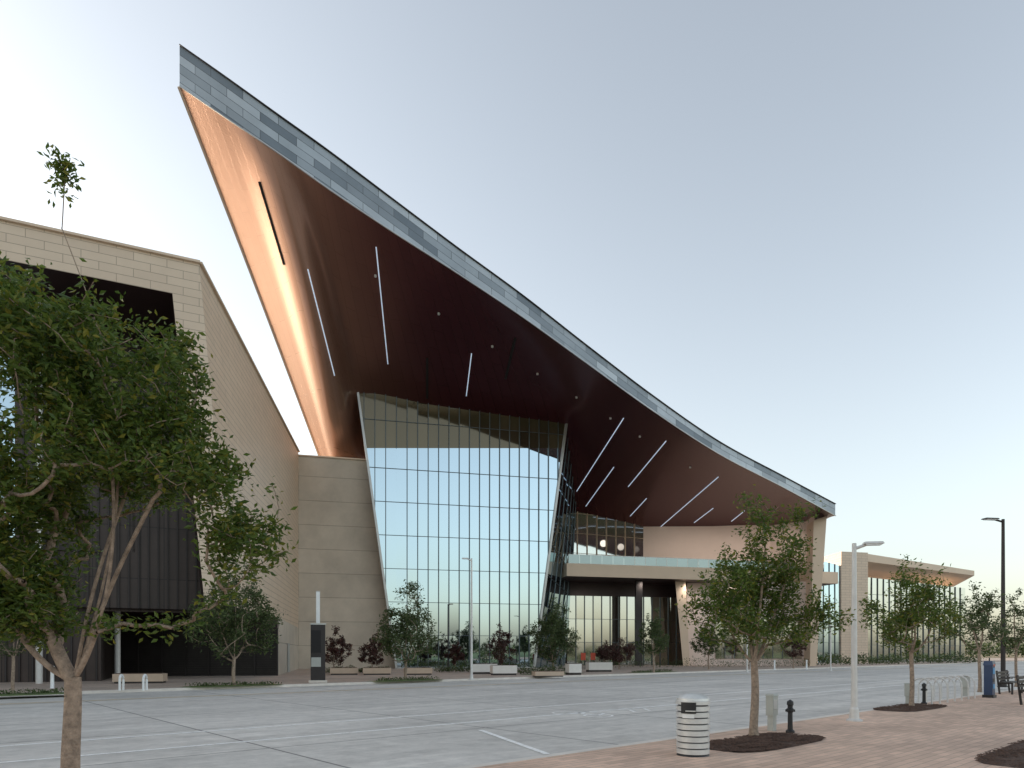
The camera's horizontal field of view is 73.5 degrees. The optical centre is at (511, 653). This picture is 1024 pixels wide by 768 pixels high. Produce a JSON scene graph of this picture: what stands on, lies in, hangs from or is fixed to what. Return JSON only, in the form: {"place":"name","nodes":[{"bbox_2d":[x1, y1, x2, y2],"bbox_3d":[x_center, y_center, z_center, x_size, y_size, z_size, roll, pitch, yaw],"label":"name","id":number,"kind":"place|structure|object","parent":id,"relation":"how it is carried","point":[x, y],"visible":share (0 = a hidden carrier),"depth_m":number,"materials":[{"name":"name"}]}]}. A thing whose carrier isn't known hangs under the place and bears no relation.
{"place":"outdoors","nodes":[
{"label":"outdoors","id":0,"kind":"place"},
{"bbox_2d":[0,143,298,767],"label":"elm tree","id":1,"kind":"object","parent":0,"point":[29,336],"visible":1,"depth_m":5.84,"materials":[{"name":"green plant"}]},
{"bbox_2d":[0,662,1023,767],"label":"road","id":2,"kind":"structure","parent":0,"point":[449,745],"depth_m":18.38,"materials":[{"name":"grey asphalt"}]},
{"bbox_2d":[0,692,63,695],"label":"planting strip","id":3,"kind":"object","parent":2,"relation":"on","point":[22,694],"visible":0.55,"depth_m":25.92,"materials":[{"name":"brown soil"}]},
{"bbox_2d":[0,634,42,692],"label":"oak tree","id":4,"kind":"object","parent":3,"relation":"on","point":[17,649],"visible":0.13,"depth_m":26.71,"materials":[{"name":"green plant"}]},
{"bbox_2d":[0,687,63,694],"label":"ground cover","id":5,"kind":"object","parent":3,"relation":"on","point":[54,690],"visible":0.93,"depth_m":26.23,"materials":[{"name":"green plant"}]},
{"bbox_2d":[118,674,124,690],"bbox_3d":[-16.576,1.230,29.105,0.100,0.700,0.518,0,0,-11],"label":"bike rack","id":6,"kind":"object","parent":2,"relation":"on","point":[119,682],"visible":1,"depth_m":28.96,"materials":[{"name":"white metal"}]},
{"bbox_2d":[142,674,147,690],"bbox_3d":[-15.578,1.230,29.105,0.100,0.700,0.518,0,0,-11],"label":"bike rack","id":7,"kind":"object","parent":2,"relation":"on","point":[144,684],"visible":1,"depth_m":28.94,"materials":[{"name":"white metal"}]},
{"bbox_2d":[462,558,474,679],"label":"street lamp","id":8,"kind":"object","parent":2,"relation":"on","point":[471,641],"visible":1,"depth_m":40.42,"materials":[{"name":"white metal"}]},
{"bbox_2d":[0,661,1023,767],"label":"kerb","id":9,"kind":"structure","parent":2,"relation":"on","point":[345,683],"depth_m":31.95,"materials":[{"name":"concrete"}]},
{"bbox_2d":[0,663,1023,762],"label":"road markings","id":10,"kind":"object","parent":2,"relation":"on","point":[524,745],"visible":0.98,"depth_m":17.00,"materials":[{"name":"white paint"}]},
{"bbox_2d":[746,642,747,671],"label":"street lamp","id":11,"kind":"object","parent":2,"relation":"on","point":[747,659],"visible":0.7,"depth_m":55.95,"materials":[{"name":"white metal"}]},
{"bbox_2d":[829,610,835,670],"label":"street lamp","id":12,"kind":"object","parent":2,"relation":"on","point":[830,646],"visible":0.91,"depth_m":59.96,"materials":[{"name":"white metal"}]},
{"bbox_2d":[939,580,1016,691],"bbox_3d":[18.708,-0.709,27.611,2.674,4.589,2.430,0,0,0],"label":"elm tree","id":13,"kind":"object","parent":2,"relation":"on","point":[974,626],"visible":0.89,"depth_m":27.59,"materials":[{"name":"green plant"}]},
{"bbox_2d":[981,517,1007,686],"bbox_3d":[22.454,-2.337,31.841,1.273,7.834,0.474,0,0,-9],"label":"street lamp","id":14,"kind":"object","parent":2,"relation":"on","point":[1003,652],"visible":0.79,"depth_m":31.84,"materials":[{"name":"metal"}]},
{"bbox_2d":[983,588,1023,686],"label":"elm tree","id":15,"kind":"object","parent":2,"relation":"on","point":[1018,640],"visible":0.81,"depth_m":31.87,"materials":[{"name":"green plant"}]},
{"bbox_2d":[0,657,1023,692],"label":"plaza pavement","id":16,"kind":"structure","parent":0,"point":[299,676],"depth_m":46.23,"materials":[{"name":"grey concrete"}]},
{"bbox_2d":[50,666,54,687],"bbox_3d":[-20.599,1.070,30.722,0.200,1.020,0.195,0,0,0],"label":"bollard light","id":17,"kind":"object","parent":16,"relation":"on","point":[51,680],"visible":0.56,"depth_m":30.66,"materials":[{"name":"white metal"}]},
{"bbox_2d":[112,673,166,683],"bbox_3d":[-19.509,1.317,36.000,2.400,0.527,0.900,0,0,-14],"label":"planter bench","id":18,"kind":"object","parent":16,"relation":"on","point":[132,678],"visible":0.9,"depth_m":35.59,"materials":[{"name":"concrete"}]},
{"bbox_2d":[0,216,299,683],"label":"exhibit hall","id":19,"kind":"structure","parent":16,"relation":"on","point":[159,573],"depth_m":39.53,"materials":[{"name":"beige stone"}]},
{"bbox_2d":[184,684,283,687],"bbox_3d":[-13.466,1.560,33.171,4.772,0.031,1.593,0,0,-42],"label":"planting strip","id":20,"kind":"object","parent":16,"relation":"on","point":[231,685],"visible":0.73,"depth_m":32.66,"materials":[{"name":"brown soil"}]},
{"bbox_2d":[185,681,281,686],"bbox_3d":[-13.398,1.475,33.174,4.518,0.283,1.131,0,0,-41],"label":"ground cover","id":21,"kind":"object","parent":20,"relation":"on","point":[215,684],"visible":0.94,"depth_m":33.03,"materials":[{"name":"green plant"}]},
{"bbox_2d":[183,557,287,684],"bbox_3d":[-13.414,-1.605,33.108,5.069,6.377,4.592,0,0,0],"label":"oak tree","id":22,"kind":"object","parent":20,"relation":"on","point":[240,619],"visible":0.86,"depth_m":32.98,"materials":[{"name":"green plant"}]},
{"bbox_2d":[309,623,326,682],"bbox_3d":[-10.428,-0.010,36.867,0.950,3.180,0.550,0,0,-14],"label":"information totem","id":23,"kind":"object","parent":16,"relation":"on","point":[317,652],"visible":0.98,"depth_m":36.68,"materials":[{"name":"metal"}]},
{"bbox_2d":[316,591,319,622],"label":"light column","id":24,"kind":"structure","parent":23,"relation":"on","point":[317,606],"depth_m":38.40,"materials":[{"name":"white glass"}]},
{"bbox_2d":[330,667,357,674],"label":"planter bench","id":25,"kind":"object","parent":16,"relation":"on","point":[344,671],"visible":0.97,"depth_m":49.60,"materials":[{"name":"concrete"}]},
{"bbox_2d":[325,625,352,667],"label":"plum tree","id":26,"kind":"object","parent":25,"relation":"in","point":[333,650],"visible":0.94,"depth_m":49.97,"materials":[{"name":"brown plant"}]},
{"bbox_2d":[326,665,388,672],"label":"ornamental grass","id":27,"kind":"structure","parent":16,"relation":"on","point":[360,670],"depth_m":54.80,"materials":[{"name":"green plant"}]},
{"bbox_2d":[357,633,384,666],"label":"plum tree","id":28,"kind":"object","parent":16,"relation":"on","point":[371,648],"visible":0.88,"depth_m":51.81,"materials":[{"name":"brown plant"}]},
{"bbox_2d":[363,667,390,674],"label":"planter bench","id":29,"kind":"object","parent":16,"relation":"on","point":[376,670],"visible":0.97,"depth_m":49.60,"materials":[{"name":"stone"}]},
{"bbox_2d":[368,679,441,681],"bbox_3d":[-6.089,1.560,39.509,4.826,0.031,1.624,0,0,-42],"label":"planting strip","id":30,"kind":"object","parent":16,"relation":"on","point":[403,680],"visible":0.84,"depth_m":38.75,"materials":[{"name":"brown soil"}]},
{"bbox_2d":[369,579,443,677],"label":"oak tree","id":31,"kind":"object","parent":30,"relation":"on","point":[406,635],"visible":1,"depth_m":40.13,"materials":[{"name":"green plant"}]},
{"bbox_2d":[376,675,438,680],"bbox_3d":[-6.002,1.449,39.598,4.249,0.353,1.085,0,0,-44],"label":"ground cover","id":32,"kind":"object","parent":30,"relation":"on","point":[400,678],"visible":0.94,"depth_m":39.31,"materials":[{"name":"green plant"}]},
{"bbox_2d":[404,667,431,674],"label":"planter bench","id":33,"kind":"object","parent":16,"relation":"on","point":[419,670],"visible":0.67,"depth_m":49.61,"materials":[{"name":"stone"}]},
{"bbox_2d":[447,604,452,667],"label":"street lamp","id":34,"kind":"object","parent":16,"relation":"on","point":[448,639],"visible":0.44,"depth_m":59.97,"materials":[{"name":"metal"}]},
{"bbox_2d":[434,665,469,671],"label":"hedge","id":35,"kind":"object","parent":16,"relation":"on","point":[456,668],"visible":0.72,"depth_m":56.55,"materials":[{"name":"green plant"}]},
{"bbox_2d":[444,641,465,666],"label":"plum tree","id":36,"kind":"object","parent":16,"relation":"on","point":[455,655],"visible":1,"depth_m":59.83,"materials":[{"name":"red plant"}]},
{"bbox_2d":[415,657,534,668],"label":"hedge","id":37,"kind":"object","parent":16,"relation":"on","point":[426,663],"visible":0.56,"depth_m":66.35,"materials":[{"name":"green plant"}]},
{"bbox_2d":[473,664,496,673],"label":"planter bench","id":38,"kind":"object","parent":16,"relation":"on","point":[481,668],"visible":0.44,"depth_m":51.52,"materials":[{"name":"concrete"}]},
{"bbox_2d":[486,622,516,664],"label":"plum tree","id":39,"kind":"object","parent":16,"relation":"on","point":[502,644],"visible":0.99,"depth_m":55.73,"materials":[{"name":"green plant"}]},
{"bbox_2d":[490,665,516,674],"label":"planter bench","id":40,"kind":"object","parent":16,"relation":"on","point":[503,669],"visible":0.92,"depth_m":48.58,"materials":[{"name":"concrete"}]},
{"bbox_2d":[177,44,837,668],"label":"building","id":41,"kind":"structure","parent":16,"relation":"on","point":[517,446],"depth_m":70.25,"materials":[{"name":"metal"}]},
{"bbox_2d":[715,617,801,658],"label":"ribbon window panes","id":42,"kind":"structure","parent":41,"relation":"in","point":[726,652],"depth_m":86.84,"materials":[{"name":"glass"}]},
{"bbox_2d":[532,671,563,676],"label":"planter bench","id":43,"kind":"object","parent":16,"relation":"on","point":[547,673],"visible":1,"depth_m":45.59,"materials":[{"name":"stone"}]},
{"bbox_2d":[526,597,580,670],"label":"oak tree","id":44,"kind":"object","parent":16,"relation":"on","point":[553,626],"visible":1,"depth_m":53.04,"materials":[{"name":"green plant"}]},
{"bbox_2d":[565,663,581,674],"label":"planter bench","id":45,"kind":"object","parent":16,"relation":"on","point":[573,668],"visible":1,"depth_m":49.60,"materials":[{"name":"concrete"}]},
{"bbox_2d":[581,652,585,661],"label":"banner sign","id":46,"kind":"object","parent":16,"relation":"on","point":[583,656],"visible":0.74,"depth_m":65.97,"materials":[{"name":"fabric"}]},
{"bbox_2d":[585,662,611,671],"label":"planter bench","id":47,"kind":"object","parent":16,"relation":"on","point":[598,666],"visible":1,"depth_m":57.59,"materials":[{"name":"concrete"}]},
{"bbox_2d":[593,640,615,661],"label":"plum tree","id":48,"kind":"object","parent":16,"relation":"on","point":[600,653],"visible":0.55,"depth_m":69.79,"materials":[{"name":"brown plant"}]},
{"bbox_2d":[602,637,635,668],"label":"plum tree","id":49,"kind":"object","parent":16,"relation":"on","point":[626,650],"visible":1,"depth_m":65.90,"materials":[{"name":"brown plant"}]},
{"bbox_2d":[628,671,677,672],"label":"planting strip","id":50,"kind":"object","parent":16,"relation":"on","point":[655,671],"visible":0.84,"depth_m":55.59,"materials":[{"name":"green plant"}]},
{"bbox_2d":[632,607,669,672],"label":"oak tree","id":51,"kind":"object","parent":50,"relation":"on","point":[662,643],"visible":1,"depth_m":55.18,"materials":[{"name":"green plant"}]},
{"bbox_2d":[634,669,671,671],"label":"ground cover","id":52,"kind":"object","parent":50,"relation":"on","point":[652,671],"visible":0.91,"depth_m":57.08,"materials":[{"name":"green plant"}]},
{"bbox_2d":[574,655,808,666],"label":"hedge","id":53,"kind":"object","parent":16,"relation":"on","point":[633,662],"visible":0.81,"depth_m":76.01,"materials":[{"name":"green plant"}]},
{"bbox_2d":[689,624,725,668],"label":"oak tree","id":54,"kind":"object","parent":16,"relation":"on","point":[708,647],"visible":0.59,"depth_m":65.94,"materials":[{"name":"green plant"}]},
{"bbox_2d":[780,632,808,668],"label":"plum tree","id":55,"kind":"object","parent":16,"relation":"on","point":[793,654],"visible":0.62,"depth_m":69.76,"materials":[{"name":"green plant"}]},
{"bbox_2d":[818,552,867,662],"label":"glass office wing","id":56,"kind":"structure","parent":16,"relation":"on","point":[840,563],"depth_m":108.98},
{"bbox_2d":[817,650,986,664],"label":"hedge","id":57,"kind":"object","parent":16,"relation":"on","point":[885,659],"visible":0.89,"depth_m":97.85,"materials":[{"name":"green plant"}]},
{"bbox_2d":[868,554,973,661],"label":"canopy pavilion","id":58,"kind":"structure","parent":16,"relation":"on","point":[880,568],"depth_m":123.85,"materials":[{"name":"beige metal"}]},
{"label":"planting strip","id":59,"kind":"object","parent":16,"relation":"on","visible":0},
{"bbox_2d":[517,662,564,673],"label":"hedge","id":60,"kind":"object","parent":59,"relation":"on","point":[540,668],"visible":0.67,"depth_m":51.51,"materials":[{"name":"green plant"}]},
{"bbox_2d":[0,0,1023,652],"label":"sky","id":61,"kind":"structure","parent":0,"point":[797,226],"materials":[{"name":"blue"}]},
{"bbox_2d":[474,690,1023,767],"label":"pavement","id":62,"kind":"structure","parent":0,"point":[960,733],"depth_m":11.72,"materials":[{"name":"brick"}]},
{"bbox_2d":[676,693,709,756],"bbox_3d":[2.805,1.101,10.621,0.524,0.957,0.551,0,0,0],"label":"litter bin","id":63,"kind":"object","parent":62,"relation":"on","point":[692,726],"visible":1,"depth_m":10.43,"materials":[{"name":"white metal"}]},
{"bbox_2d":[709,732,825,752],"bbox_3d":[4.436,1.544,12.110,3.116,0.063,1.317,0,0,-42],"label":"mulch bed","id":64,"kind":"object","parent":62,"relation":"on","point":[767,741],"visible":0.93,"depth_m":11.83,"materials":[{"name":"brown soil"}]},
{"bbox_2d":[674,484,855,736],"bbox_3d":[4.593,-0.777,12.596,2.589,4.734,2.722,0,0,44],"label":"elm tree","id":65,"kind":"object","parent":64,"relation":"on","point":[727,605],"visible":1,"depth_m":12.59,"materials":[{"name":"green plant"}]},
{"bbox_2d":[765,693,778,730],"bbox_3d":[5.296,1.204,13.929,0.224,0.753,0.224,0,0,-42],"label":"utility pedestal","id":66,"kind":"object","parent":62,"relation":"on","point":[771,706],"visible":1,"depth_m":13.88,"materials":[{"name":"grey metal"}]},
{"bbox_2d":[785,700,794,732],"bbox_3d":[5.517,1.250,13.598,0.180,0.660,0.170,0,0,0],"label":"fire hydrant","id":67,"kind":"object","parent":62,"relation":"on","point":[790,710],"visible":0.97,"depth_m":13.55,"materials":[{"name":"black metal"}]},
{"bbox_2d":[846,541,883,721],"bbox_3d":[8.191,-0.499,15.946,0.820,4.157,0.372,0,0,0],"label":"street lamp","id":68,"kind":"object","parent":62,"relation":"on","point":[854,713],"visible":1,"depth_m":15.90,"materials":[{"name":"white metal"}]},
{"bbox_2d":[873,703,946,711],"bbox_3d":[11.491,1.545,19.757,3.512,0.063,1.280,0,0,-42],"label":"mulch bed","id":69,"kind":"object","parent":62,"relation":"on","point":[905,707],"visible":0.94,"depth_m":19.33,"materials":[{"name":"brown soil"}]},
{"bbox_2d":[904,683,909,703],"bbox_3d":[11.999,1.242,20.725,0.224,0.676,0.224,0,0,-42],"label":"utility pedestal","id":70,"kind":"object","parent":69,"relation":"on","point":[906,689],"visible":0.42,"depth_m":20.68,"materials":[{"name":"grey metal"}]},
{"bbox_2d":[858,554,971,705],"bbox_3d":[11.722,-0.683,19.944,3.030,4.528,2.905,0,0,0],"label":"elm tree","id":71,"kind":"object","parent":69,"relation":"on","point":[913,615],"visible":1,"depth_m":19.73,"materials":[{"name":"green plant"}]},
{"bbox_2d":[921,683,926,703],"bbox_3d":[12.782,1.250,21.269,0.180,0.660,0.170,0,0,0],"label":"fire hydrant","id":72,"kind":"object","parent":62,"relation":"on","point":[923,689],"visible":0.87,"depth_m":21.23,"materials":[{"name":"black metal"}]},
{"bbox_2d":[915,675,975,703],"bbox_3d":[14.275,1.167,22.642,4.552,0.826,0.652,0,0,-42],"label":"bike rack","id":73,"kind":"object","parent":62,"relation":"on","point":[943,678],"visible":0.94,"depth_m":22.47,"materials":[{"name":"silver metal"}]},
{"bbox_2d":[960,675,969,695],"bbox_3d":[16.615,1.194,25.135,0.336,0.772,0.288,0,0,-42],"label":"utility pedestal","id":74,"kind":"object","parent":62,"relation":"on","point":[965,686],"visible":0.54,"depth_m":25.03,"materials":[{"name":"grey metal"}]},
{"bbox_2d":[982,658,996,697],"bbox_3d":[16.985,0.870,24.397,0.420,1.420,0.340,0,0,-42],"label":"parking pay station","id":75,"kind":"object","parent":62,"relation":"on","point":[989,678],"visible":1,"depth_m":24.28,"materials":[{"name":"blue paint"}]},
{"bbox_2d":[974,740,1023,767],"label":"mulch bed","id":76,"kind":"object","parent":62,"relation":"on","point":[1012,755],"visible":1,"depth_m":10.21,"materials":[{"name":"brown soil"}]},
{"bbox_2d":[996,670,1022,694],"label":"park bench","id":77,"kind":"object","parent":62,"relation":"on","point":[1007,677],"visible":0.82,"depth_m":26.57,"materials":[{"name":"metal"}]},
{"bbox_2d":[1016,675,1023,704],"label":"park bench","id":78,"kind":"object","parent":62,"relation":"on","point":[1018,677],"visible":1,"depth_m":20.93,"materials":[{"name":"metal"}]},
{"bbox_2d":[965,653,1023,657],"bbox_3d":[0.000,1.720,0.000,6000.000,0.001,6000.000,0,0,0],"label":"ground","id":79,"kind":"structure","parent":0,"point":[999,656],"depth_m":343.03,"materials":[{"name":"grey concrete"}]},
{"label":"park lawn","id":80,"kind":"structure","parent":0,"visible":0},
{"bbox_2d":[817,638,1023,656],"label":"distant trees","id":81,"kind":"object","parent":80,"relation":"on","point":[997,651],"visible":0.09,"depth_m":292.15,"materials":[{"name":"green plant"}]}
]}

